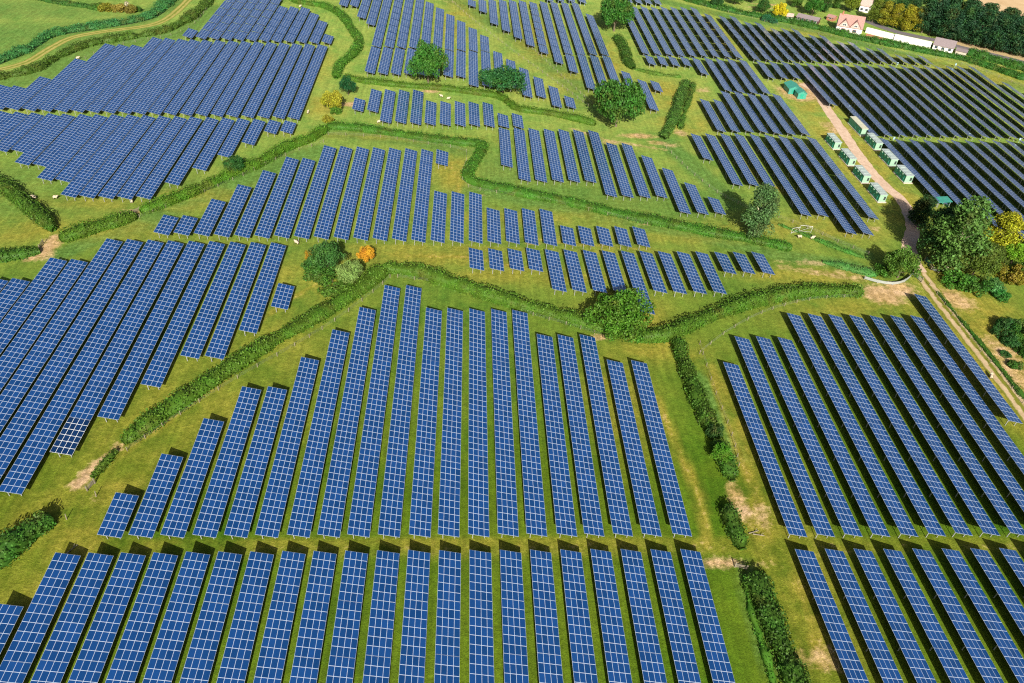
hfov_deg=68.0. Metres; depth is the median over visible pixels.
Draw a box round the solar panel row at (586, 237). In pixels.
[578,226,593,248]
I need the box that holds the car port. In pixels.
[955,47,968,54]
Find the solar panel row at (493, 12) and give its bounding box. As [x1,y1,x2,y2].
[489,0,497,27]
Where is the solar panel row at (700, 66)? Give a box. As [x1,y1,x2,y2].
[692,57,708,76]
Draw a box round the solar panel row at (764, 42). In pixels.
[744,22,782,63]
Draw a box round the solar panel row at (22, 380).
[0,238,121,431]
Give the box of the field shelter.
[934,196,952,207]
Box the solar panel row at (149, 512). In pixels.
[128,454,182,538]
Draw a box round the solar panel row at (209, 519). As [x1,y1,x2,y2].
[192,386,260,538]
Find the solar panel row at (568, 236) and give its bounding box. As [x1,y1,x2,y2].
[560,225,575,248]
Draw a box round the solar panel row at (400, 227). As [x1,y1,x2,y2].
[392,148,416,244]
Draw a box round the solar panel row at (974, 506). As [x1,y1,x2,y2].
[850,315,999,536]
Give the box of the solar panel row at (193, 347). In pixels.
[180,242,245,360]
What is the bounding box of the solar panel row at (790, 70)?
[781,61,800,80]
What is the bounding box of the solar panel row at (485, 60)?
[481,51,491,87]
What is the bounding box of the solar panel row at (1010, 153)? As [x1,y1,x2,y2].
[992,140,1023,170]
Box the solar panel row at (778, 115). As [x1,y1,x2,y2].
[759,93,795,137]
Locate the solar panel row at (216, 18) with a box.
[196,0,235,41]
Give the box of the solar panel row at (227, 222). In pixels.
[214,184,251,239]
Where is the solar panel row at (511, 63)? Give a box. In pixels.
[506,59,515,86]
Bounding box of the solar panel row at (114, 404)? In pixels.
[98,241,203,421]
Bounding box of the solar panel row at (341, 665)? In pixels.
[326,550,367,682]
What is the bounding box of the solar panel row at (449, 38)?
[445,14,453,50]
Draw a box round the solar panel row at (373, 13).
[366,0,381,27]
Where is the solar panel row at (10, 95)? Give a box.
[0,85,25,110]
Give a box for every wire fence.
[126,278,385,450]
[139,140,323,217]
[337,132,647,224]
[397,274,605,338]
[452,0,588,104]
[498,17,588,98]
[666,145,738,201]
[699,294,862,353]
[699,341,739,465]
[702,3,1021,84]
[778,215,869,253]
[929,282,1023,402]
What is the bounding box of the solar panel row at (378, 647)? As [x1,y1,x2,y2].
[363,550,398,682]
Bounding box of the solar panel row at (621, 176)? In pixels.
[606,142,633,199]
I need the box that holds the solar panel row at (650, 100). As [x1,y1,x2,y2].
[637,79,658,112]
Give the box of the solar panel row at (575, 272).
[564,249,586,294]
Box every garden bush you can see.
[760,14,770,21]
[769,17,777,22]
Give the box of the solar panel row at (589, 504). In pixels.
[558,335,603,537]
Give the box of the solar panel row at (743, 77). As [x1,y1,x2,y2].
[727,59,757,95]
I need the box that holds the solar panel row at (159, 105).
[148,40,212,116]
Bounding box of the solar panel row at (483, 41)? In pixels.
[480,35,489,51]
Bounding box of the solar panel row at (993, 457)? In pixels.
[890,315,1023,510]
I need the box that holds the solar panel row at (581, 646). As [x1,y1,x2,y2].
[560,549,597,682]
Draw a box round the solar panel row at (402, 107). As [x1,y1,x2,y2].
[395,89,409,123]
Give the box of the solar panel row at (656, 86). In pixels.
[650,80,662,93]
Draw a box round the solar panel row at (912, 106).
[864,64,948,138]
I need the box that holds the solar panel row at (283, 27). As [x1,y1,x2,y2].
[271,6,298,41]
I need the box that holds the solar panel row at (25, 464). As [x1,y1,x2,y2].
[0,239,163,495]
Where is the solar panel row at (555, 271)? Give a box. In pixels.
[545,249,566,294]
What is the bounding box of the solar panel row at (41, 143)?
[15,114,74,167]
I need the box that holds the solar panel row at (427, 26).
[421,2,433,46]
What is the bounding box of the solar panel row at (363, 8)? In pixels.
[357,0,370,18]
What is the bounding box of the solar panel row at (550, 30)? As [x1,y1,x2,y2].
[540,1,560,54]
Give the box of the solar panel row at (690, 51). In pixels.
[661,7,696,59]
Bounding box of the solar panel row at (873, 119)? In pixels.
[817,63,892,138]
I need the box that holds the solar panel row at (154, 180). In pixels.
[136,116,201,201]
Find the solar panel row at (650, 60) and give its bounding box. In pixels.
[645,55,656,65]
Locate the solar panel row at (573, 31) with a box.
[561,2,585,55]
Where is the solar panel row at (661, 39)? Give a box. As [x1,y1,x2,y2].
[640,6,673,57]
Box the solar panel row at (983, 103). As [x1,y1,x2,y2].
[934,66,1023,140]
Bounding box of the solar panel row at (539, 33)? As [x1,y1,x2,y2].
[529,1,547,55]
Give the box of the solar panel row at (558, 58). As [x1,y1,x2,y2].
[553,53,562,64]
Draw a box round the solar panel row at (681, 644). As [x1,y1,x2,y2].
[650,549,700,682]
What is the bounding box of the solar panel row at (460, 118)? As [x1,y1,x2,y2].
[455,101,465,127]
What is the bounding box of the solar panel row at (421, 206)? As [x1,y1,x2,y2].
[411,149,432,245]
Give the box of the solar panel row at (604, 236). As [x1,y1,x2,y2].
[596,226,612,249]
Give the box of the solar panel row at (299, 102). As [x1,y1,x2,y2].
[288,44,326,122]
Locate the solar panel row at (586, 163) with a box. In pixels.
[573,130,596,185]
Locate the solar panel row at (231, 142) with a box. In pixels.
[217,118,249,158]
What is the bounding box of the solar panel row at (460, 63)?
[456,50,465,80]
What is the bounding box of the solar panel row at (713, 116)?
[700,99,725,133]
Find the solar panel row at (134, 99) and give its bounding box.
[118,38,187,115]
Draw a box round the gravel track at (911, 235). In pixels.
[800,83,926,271]
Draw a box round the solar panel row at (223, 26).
[209,0,247,39]
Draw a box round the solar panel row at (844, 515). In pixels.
[756,336,862,537]
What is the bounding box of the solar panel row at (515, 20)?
[509,0,521,41]
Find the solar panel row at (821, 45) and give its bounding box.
[808,34,841,64]
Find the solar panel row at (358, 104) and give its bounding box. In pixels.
[352,98,364,111]
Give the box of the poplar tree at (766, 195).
[740,182,780,238]
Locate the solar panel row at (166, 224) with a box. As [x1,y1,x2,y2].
[154,215,177,237]
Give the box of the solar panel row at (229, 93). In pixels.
[211,41,263,117]
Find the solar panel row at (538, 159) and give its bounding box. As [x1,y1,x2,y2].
[528,128,546,184]
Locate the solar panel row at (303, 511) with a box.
[287,329,348,538]
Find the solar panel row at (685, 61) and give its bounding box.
[680,56,691,69]
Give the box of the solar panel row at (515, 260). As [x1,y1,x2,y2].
[508,248,523,273]
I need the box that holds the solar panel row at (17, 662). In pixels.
[0,552,79,682]
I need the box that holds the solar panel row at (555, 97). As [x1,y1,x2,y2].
[548,85,561,109]
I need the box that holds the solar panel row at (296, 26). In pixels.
[284,7,309,43]
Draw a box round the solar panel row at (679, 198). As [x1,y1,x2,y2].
[662,168,690,215]
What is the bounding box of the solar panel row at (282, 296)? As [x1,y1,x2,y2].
[271,283,294,311]
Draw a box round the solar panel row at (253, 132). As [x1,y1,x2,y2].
[242,119,264,147]
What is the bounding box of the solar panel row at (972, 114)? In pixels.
[911,65,1002,140]
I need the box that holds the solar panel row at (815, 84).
[792,62,836,108]
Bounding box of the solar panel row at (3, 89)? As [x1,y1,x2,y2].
[0,85,10,96]
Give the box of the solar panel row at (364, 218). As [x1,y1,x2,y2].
[353,147,384,240]
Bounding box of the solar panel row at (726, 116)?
[713,99,740,134]
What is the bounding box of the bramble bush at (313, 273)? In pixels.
[303,265,335,282]
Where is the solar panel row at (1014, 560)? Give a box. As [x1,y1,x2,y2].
[999,548,1023,597]
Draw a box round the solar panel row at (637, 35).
[626,18,649,54]
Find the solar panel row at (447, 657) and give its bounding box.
[434,550,460,682]
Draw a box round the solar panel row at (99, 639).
[68,552,144,682]
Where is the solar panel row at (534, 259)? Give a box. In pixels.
[526,248,542,274]
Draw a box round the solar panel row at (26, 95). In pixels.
[6,76,50,112]
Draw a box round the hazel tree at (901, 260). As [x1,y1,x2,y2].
[882,245,922,277]
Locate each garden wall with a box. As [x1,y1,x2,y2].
[865,27,894,38]
[893,34,931,46]
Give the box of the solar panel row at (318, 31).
[309,20,326,43]
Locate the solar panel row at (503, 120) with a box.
[498,113,508,127]
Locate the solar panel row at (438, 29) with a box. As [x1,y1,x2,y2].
[433,7,443,48]
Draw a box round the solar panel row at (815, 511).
[735,336,834,537]
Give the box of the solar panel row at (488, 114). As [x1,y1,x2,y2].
[483,102,494,128]
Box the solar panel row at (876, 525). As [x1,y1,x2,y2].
[778,337,889,537]
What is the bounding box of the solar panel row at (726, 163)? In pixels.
[705,133,742,188]
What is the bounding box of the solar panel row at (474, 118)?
[469,102,479,128]
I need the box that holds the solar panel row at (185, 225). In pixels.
[174,215,197,238]
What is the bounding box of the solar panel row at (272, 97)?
[257,43,301,120]
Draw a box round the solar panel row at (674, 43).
[651,7,685,57]
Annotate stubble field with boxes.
[978,0,1023,15]
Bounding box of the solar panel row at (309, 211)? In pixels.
[294,145,335,241]
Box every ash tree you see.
[907,194,937,226]
[916,206,957,258]
[924,195,996,272]
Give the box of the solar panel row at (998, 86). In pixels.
[967,65,1023,111]
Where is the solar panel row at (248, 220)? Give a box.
[234,170,275,240]
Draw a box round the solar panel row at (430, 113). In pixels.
[425,100,435,125]
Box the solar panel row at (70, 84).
[38,43,114,114]
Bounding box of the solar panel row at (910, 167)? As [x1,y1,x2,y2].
[880,138,946,206]
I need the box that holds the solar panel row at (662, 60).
[656,55,667,66]
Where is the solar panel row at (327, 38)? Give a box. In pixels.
[322,34,333,46]
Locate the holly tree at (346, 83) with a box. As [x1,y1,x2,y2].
[338,75,356,94]
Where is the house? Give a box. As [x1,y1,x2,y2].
[835,11,865,34]
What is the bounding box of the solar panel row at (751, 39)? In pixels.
[730,16,772,62]
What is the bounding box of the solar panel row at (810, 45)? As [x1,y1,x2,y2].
[791,28,828,64]
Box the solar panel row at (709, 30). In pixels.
[690,7,731,60]
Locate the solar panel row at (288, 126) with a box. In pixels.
[280,120,295,136]
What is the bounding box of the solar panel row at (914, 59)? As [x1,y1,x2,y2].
[907,55,920,66]
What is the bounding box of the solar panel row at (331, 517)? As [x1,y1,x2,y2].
[317,307,375,538]
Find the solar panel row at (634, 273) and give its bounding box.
[621,251,654,313]
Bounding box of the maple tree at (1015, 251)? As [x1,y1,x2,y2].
[1004,239,1023,263]
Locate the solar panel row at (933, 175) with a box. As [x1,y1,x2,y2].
[894,138,961,204]
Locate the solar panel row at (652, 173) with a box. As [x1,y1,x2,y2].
[641,155,666,198]
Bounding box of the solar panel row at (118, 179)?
[98,115,170,201]
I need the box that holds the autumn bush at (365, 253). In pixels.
[356,245,374,262]
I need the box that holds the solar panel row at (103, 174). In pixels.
[79,115,154,200]
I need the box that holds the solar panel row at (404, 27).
[397,0,412,48]
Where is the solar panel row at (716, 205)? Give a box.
[707,196,725,215]
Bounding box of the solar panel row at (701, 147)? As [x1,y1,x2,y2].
[691,134,712,162]
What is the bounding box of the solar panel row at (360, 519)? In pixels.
[347,285,399,538]
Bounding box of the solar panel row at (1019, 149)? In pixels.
[1006,140,1023,158]
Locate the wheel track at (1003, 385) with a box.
[915,272,1023,421]
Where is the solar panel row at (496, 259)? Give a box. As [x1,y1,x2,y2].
[488,248,503,273]
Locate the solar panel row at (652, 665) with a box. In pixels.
[621,549,666,682]
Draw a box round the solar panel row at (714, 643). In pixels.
[680,549,734,682]
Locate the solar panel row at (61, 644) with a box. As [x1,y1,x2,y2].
[30,553,112,682]
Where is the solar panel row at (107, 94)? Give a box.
[86,37,161,115]
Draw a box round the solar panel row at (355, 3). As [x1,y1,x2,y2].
[350,0,359,9]
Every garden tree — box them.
[710,0,723,4]
[756,0,770,11]
[772,3,788,16]
[791,0,803,7]
[804,0,825,15]
[823,0,832,11]
[832,0,843,7]
[844,0,860,10]
[867,0,884,22]
[877,1,893,25]
[887,3,905,27]
[894,0,911,11]
[898,4,917,30]
[907,0,922,9]
[910,7,925,31]
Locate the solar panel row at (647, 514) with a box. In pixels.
[607,360,661,537]
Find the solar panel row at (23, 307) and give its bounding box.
[0,257,66,353]
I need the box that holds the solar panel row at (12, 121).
[0,111,27,140]
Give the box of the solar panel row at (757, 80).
[739,59,770,94]
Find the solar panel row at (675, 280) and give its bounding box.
[658,251,686,296]
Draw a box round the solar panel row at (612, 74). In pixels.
[602,55,620,84]
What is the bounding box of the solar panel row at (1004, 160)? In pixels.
[978,140,1023,182]
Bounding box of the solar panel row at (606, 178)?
[588,130,616,196]
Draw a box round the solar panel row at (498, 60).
[493,51,503,90]
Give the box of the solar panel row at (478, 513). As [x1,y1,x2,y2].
[468,308,488,537]
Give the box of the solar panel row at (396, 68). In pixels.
[391,47,404,77]
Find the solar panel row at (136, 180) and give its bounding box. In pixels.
[117,116,186,202]
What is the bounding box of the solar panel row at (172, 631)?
[142,551,209,682]
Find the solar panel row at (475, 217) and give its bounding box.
[469,192,482,246]
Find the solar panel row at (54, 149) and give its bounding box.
[32,114,91,169]
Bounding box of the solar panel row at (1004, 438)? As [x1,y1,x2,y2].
[910,315,1023,473]
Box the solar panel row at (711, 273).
[695,251,726,296]
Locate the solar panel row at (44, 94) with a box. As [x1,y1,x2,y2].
[22,58,85,112]
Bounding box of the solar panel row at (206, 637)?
[179,551,241,682]
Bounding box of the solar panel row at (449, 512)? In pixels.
[438,308,462,538]
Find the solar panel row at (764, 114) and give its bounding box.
[747,93,781,137]
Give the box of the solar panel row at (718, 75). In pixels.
[704,57,732,92]
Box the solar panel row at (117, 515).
[97,492,138,538]
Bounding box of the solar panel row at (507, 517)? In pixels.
[491,309,518,537]
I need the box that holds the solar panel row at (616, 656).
[590,549,631,682]
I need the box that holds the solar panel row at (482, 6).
[479,0,486,12]
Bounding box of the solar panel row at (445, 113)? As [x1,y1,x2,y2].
[440,101,450,125]
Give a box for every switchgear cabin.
[783,80,799,93]
[794,87,806,98]
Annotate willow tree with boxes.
[335,260,363,283]
[984,211,1023,249]
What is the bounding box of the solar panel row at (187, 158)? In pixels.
[165,117,218,187]
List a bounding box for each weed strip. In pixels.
[741,574,777,682]
[778,223,863,257]
[823,259,876,277]
[936,290,1023,398]
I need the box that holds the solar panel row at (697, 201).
[684,182,708,217]
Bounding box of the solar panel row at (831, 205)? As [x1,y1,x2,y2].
[778,136,856,235]
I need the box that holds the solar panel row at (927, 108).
[877,65,962,139]
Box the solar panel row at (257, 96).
[242,42,289,119]
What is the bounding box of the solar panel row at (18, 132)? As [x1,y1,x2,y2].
[0,112,43,154]
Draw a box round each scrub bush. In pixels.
[990,326,1007,338]
[994,317,1020,334]
[1000,333,1020,348]
[1000,350,1011,357]
[1006,359,1023,370]
[1011,318,1023,335]
[1013,343,1023,358]
[1014,332,1023,344]
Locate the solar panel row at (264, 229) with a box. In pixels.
[254,157,298,240]
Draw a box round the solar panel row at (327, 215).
[314,146,351,239]
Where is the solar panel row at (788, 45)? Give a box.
[770,28,806,64]
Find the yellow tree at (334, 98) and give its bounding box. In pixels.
[320,90,342,107]
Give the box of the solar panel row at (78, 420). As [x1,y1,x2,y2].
[50,240,183,456]
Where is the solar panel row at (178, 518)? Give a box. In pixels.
[160,418,223,538]
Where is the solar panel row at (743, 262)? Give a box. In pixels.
[733,252,754,276]
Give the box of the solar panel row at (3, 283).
[0,279,7,290]
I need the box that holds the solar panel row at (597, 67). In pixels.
[590,55,605,84]
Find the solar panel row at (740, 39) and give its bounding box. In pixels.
[718,15,760,62]
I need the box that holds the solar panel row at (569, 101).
[564,96,575,111]
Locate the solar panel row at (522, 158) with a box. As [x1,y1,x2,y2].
[514,128,530,181]
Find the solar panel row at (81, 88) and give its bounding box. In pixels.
[54,44,128,114]
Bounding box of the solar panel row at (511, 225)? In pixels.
[504,208,519,246]
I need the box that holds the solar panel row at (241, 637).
[216,551,273,682]
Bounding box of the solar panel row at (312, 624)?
[289,551,336,682]
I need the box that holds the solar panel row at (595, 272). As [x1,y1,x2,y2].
[583,250,606,295]
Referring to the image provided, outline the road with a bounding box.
[865,19,1022,60]
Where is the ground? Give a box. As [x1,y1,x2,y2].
[0,0,1023,682]
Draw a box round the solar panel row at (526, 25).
[519,0,534,46]
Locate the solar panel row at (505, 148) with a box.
[499,127,512,169]
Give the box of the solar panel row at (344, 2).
[339,0,348,6]
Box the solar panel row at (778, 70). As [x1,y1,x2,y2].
[769,61,787,81]
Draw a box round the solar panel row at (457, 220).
[450,191,463,245]
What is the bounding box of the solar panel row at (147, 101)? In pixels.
[133,39,199,116]
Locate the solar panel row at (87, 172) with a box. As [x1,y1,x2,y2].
[61,114,139,200]
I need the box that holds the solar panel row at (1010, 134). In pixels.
[922,65,1017,140]
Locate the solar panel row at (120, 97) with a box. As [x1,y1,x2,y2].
[102,38,175,114]
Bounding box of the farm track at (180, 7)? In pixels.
[0,0,191,69]
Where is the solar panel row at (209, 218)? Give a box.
[194,199,225,238]
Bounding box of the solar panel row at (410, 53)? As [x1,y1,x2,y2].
[404,48,415,77]
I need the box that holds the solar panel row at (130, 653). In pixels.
[105,552,177,682]
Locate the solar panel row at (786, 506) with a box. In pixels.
[723,362,806,537]
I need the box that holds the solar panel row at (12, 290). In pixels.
[0,278,28,320]
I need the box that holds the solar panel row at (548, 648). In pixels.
[530,550,562,682]
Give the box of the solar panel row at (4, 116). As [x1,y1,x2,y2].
[0,111,11,124]
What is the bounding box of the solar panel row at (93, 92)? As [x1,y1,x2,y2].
[70,45,142,114]
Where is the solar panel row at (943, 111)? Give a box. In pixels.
[888,65,975,140]
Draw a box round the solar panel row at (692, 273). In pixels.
[677,251,706,296]
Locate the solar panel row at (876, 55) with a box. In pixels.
[866,48,886,65]
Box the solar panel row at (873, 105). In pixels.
[829,63,906,139]
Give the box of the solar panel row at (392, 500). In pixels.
[378,285,421,538]
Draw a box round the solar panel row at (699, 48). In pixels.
[670,7,707,56]
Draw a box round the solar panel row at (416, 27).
[409,0,423,47]
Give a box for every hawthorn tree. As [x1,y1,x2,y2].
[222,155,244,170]
[957,239,1002,279]
[981,242,1009,266]
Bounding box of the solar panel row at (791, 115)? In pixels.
[772,94,810,137]
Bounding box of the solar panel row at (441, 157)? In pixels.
[436,149,447,168]
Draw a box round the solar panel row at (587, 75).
[577,54,595,92]
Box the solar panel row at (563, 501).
[537,334,576,537]
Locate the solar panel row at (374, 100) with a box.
[367,89,381,111]
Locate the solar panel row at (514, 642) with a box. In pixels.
[500,550,528,682]
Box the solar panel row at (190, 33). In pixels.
[182,28,197,38]
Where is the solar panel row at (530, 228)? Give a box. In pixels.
[522,208,538,247]
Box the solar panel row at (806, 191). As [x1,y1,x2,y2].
[764,134,828,219]
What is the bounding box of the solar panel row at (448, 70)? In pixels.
[443,49,453,79]
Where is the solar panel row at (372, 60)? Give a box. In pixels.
[365,46,380,75]
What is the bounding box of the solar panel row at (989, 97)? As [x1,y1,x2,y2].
[945,65,1023,129]
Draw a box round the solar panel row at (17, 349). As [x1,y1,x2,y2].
[0,259,87,390]
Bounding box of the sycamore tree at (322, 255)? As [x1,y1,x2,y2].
[306,240,347,268]
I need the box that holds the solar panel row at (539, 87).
[533,76,545,99]
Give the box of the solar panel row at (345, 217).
[334,146,368,241]
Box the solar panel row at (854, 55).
[837,41,863,65]
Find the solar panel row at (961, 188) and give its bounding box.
[908,139,1001,227]
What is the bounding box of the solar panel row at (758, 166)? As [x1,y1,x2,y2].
[734,133,774,186]
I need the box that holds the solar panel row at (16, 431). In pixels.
[0,239,142,477]
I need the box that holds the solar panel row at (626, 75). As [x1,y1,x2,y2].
[621,71,632,85]
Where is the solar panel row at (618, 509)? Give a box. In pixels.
[580,334,632,537]
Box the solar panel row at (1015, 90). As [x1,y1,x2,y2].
[1001,81,1023,101]
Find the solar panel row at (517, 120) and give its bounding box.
[512,113,523,129]
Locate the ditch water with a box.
[1,8,166,63]
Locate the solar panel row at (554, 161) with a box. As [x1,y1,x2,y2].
[544,129,563,182]
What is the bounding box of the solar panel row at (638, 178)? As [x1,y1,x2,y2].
[622,143,650,199]
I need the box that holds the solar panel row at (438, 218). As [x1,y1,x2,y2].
[430,190,446,245]
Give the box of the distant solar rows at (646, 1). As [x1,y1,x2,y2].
[549,0,661,6]
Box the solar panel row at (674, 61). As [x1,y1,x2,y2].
[668,56,679,69]
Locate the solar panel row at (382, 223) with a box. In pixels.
[373,147,400,243]
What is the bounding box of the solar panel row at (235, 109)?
[226,42,276,119]
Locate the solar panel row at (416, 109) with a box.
[410,89,422,126]
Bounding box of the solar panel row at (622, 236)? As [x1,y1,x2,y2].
[614,226,631,248]
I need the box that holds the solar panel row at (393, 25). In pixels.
[385,0,402,47]
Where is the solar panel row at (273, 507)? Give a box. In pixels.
[255,357,318,538]
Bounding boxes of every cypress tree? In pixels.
[914,0,941,32]
[923,0,950,34]
[931,3,963,37]
[943,9,968,39]
[948,0,964,8]
[952,4,979,41]
[961,6,989,43]
[964,0,984,8]
[969,10,998,46]
[979,11,1005,48]
[983,2,1000,32]
[989,13,1017,50]
[997,14,1023,51]
[1001,7,1021,16]
[1005,18,1023,54]
[1010,29,1023,55]
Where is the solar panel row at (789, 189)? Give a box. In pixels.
[750,134,811,218]
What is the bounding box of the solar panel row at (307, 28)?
[296,13,318,45]
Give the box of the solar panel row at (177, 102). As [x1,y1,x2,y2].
[164,40,225,117]
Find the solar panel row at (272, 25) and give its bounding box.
[259,6,287,41]
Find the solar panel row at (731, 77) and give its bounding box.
[715,58,744,92]
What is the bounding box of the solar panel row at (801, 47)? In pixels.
[781,28,817,63]
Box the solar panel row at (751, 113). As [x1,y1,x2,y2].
[734,91,767,134]
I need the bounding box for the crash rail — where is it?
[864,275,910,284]
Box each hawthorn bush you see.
[321,114,334,122]
[330,105,341,114]
[705,423,723,438]
[874,263,893,278]
[940,269,972,292]
[961,273,993,297]
[992,290,1011,302]
[994,263,1023,285]
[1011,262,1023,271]
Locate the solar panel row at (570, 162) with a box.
[558,129,579,184]
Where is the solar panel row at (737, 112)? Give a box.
[721,91,753,133]
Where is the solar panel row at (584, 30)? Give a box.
[571,2,597,55]
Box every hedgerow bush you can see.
[97,2,113,11]
[110,3,125,12]
[124,3,136,13]
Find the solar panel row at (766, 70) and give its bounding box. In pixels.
[757,61,775,78]
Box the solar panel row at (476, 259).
[469,248,483,272]
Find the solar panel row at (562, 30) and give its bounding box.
[550,1,572,54]
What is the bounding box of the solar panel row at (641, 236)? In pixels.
[632,226,649,249]
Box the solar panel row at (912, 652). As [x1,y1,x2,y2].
[853,548,936,682]
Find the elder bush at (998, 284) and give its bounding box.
[981,275,1006,292]
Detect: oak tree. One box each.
[406,39,448,82]
[477,64,526,92]
[583,287,655,343]
[593,78,646,126]
[599,0,634,30]
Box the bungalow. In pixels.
[932,37,957,52]
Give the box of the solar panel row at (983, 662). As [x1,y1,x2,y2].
[912,548,1003,682]
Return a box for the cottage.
[859,0,873,12]
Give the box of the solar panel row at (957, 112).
[900,65,989,140]
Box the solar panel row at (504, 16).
[499,0,509,34]
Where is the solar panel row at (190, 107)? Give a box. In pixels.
[180,40,238,115]
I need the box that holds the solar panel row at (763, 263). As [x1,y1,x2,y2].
[752,252,774,277]
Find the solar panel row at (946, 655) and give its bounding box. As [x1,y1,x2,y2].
[883,549,969,682]
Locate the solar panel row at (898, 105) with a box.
[853,64,933,139]
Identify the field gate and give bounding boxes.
[84,478,95,490]
[734,562,748,569]
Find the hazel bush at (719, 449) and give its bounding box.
[709,442,732,462]
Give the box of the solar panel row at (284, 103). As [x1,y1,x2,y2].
[273,44,314,121]
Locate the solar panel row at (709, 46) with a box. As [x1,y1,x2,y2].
[680,7,719,57]
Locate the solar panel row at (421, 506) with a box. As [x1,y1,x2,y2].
[409,307,441,538]
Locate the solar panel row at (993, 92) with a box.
[956,66,1023,119]
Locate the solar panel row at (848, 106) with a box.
[806,63,878,135]
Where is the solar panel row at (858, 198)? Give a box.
[806,136,878,221]
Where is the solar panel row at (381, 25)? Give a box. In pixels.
[372,0,391,47]
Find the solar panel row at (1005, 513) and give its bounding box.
[870,315,1023,536]
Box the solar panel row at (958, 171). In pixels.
[923,139,1023,242]
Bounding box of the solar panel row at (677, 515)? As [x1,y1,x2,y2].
[631,360,691,537]
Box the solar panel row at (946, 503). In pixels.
[828,314,972,536]
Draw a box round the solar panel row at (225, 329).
[205,242,265,360]
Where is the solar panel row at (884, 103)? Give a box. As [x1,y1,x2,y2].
[842,64,920,139]
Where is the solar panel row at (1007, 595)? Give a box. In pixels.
[970,548,1023,634]
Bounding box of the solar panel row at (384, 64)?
[378,47,392,74]
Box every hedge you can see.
[0,0,214,80]
[0,175,57,232]
[0,244,40,262]
[0,510,56,569]
[38,0,97,10]
[58,210,136,242]
[90,448,118,478]
[119,264,389,444]
[139,124,329,213]
[288,0,363,78]
[326,119,792,251]
[340,73,596,125]
[382,260,606,333]
[612,33,635,69]
[634,280,864,344]
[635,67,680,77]
[658,78,690,139]
[670,335,718,431]
[677,81,696,129]
[683,0,1023,80]
[710,438,739,481]
[719,502,749,549]
[741,570,811,682]
[966,47,1023,70]
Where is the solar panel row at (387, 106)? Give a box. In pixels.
[380,89,394,122]
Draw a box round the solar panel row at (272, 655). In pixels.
[253,551,305,682]
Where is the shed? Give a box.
[796,13,821,24]
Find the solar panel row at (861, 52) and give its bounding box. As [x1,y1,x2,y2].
[847,41,875,64]
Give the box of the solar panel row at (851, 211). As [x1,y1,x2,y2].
[792,136,873,236]
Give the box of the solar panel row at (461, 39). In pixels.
[457,20,465,50]
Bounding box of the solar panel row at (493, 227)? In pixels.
[487,208,500,246]
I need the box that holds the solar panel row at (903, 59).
[895,54,909,65]
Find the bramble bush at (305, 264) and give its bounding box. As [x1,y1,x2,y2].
[300,260,316,269]
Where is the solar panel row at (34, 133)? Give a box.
[11,113,59,155]
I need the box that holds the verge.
[944,38,1023,60]
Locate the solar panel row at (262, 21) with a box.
[246,0,281,40]
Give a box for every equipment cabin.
[824,133,841,149]
[838,148,856,166]
[847,116,867,135]
[851,165,870,183]
[863,133,883,150]
[866,182,887,202]
[878,149,898,166]
[893,165,914,183]
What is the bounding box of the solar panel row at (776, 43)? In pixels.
[755,22,794,63]
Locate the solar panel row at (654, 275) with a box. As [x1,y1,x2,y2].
[640,251,666,295]
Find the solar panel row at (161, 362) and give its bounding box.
[141,241,224,389]
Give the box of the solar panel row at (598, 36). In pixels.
[586,14,608,55]
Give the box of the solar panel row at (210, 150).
[192,117,234,173]
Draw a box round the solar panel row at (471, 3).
[468,0,475,6]
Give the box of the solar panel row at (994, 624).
[941,548,1023,682]
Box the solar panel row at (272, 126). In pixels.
[264,120,280,136]
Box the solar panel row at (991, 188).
[936,140,1023,219]
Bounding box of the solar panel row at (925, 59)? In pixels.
[918,55,933,65]
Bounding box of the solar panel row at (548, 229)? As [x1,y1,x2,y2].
[540,209,556,246]
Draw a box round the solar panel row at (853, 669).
[795,549,868,682]
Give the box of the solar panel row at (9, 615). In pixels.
[0,604,22,652]
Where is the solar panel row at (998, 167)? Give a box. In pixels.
[964,140,1023,196]
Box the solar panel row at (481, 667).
[469,550,493,682]
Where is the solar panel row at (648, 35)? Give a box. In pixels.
[633,7,661,54]
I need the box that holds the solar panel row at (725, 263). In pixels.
[715,252,735,276]
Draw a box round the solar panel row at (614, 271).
[602,250,625,292]
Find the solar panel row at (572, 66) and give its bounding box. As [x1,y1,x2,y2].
[565,53,577,72]
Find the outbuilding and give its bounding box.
[826,14,837,21]
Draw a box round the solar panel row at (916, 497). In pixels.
[808,314,945,537]
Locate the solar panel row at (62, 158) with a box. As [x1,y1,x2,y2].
[37,114,107,183]
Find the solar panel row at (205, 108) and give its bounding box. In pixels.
[195,41,251,118]
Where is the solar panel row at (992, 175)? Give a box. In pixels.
[950,140,1023,210]
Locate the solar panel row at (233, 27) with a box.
[221,0,258,41]
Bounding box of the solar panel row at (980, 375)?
[914,294,1022,425]
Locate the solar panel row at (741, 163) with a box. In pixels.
[720,133,758,188]
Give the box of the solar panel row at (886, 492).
[787,313,917,537]
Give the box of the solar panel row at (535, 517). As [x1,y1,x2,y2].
[512,310,546,537]
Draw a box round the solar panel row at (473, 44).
[469,27,477,51]
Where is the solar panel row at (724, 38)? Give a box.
[704,13,742,58]
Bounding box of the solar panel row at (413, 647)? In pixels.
[398,550,429,682]
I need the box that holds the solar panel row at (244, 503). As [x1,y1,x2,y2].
[224,386,286,538]
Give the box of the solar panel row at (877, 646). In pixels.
[825,549,903,682]
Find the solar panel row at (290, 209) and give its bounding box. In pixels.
[274,158,314,239]
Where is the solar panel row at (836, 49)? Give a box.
[818,34,852,63]
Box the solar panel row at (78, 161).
[55,114,123,184]
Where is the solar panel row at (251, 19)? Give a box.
[234,0,269,41]
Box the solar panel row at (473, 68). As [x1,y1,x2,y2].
[469,50,478,88]
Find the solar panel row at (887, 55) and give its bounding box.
[876,48,898,64]
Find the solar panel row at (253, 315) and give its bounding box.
[239,242,285,335]

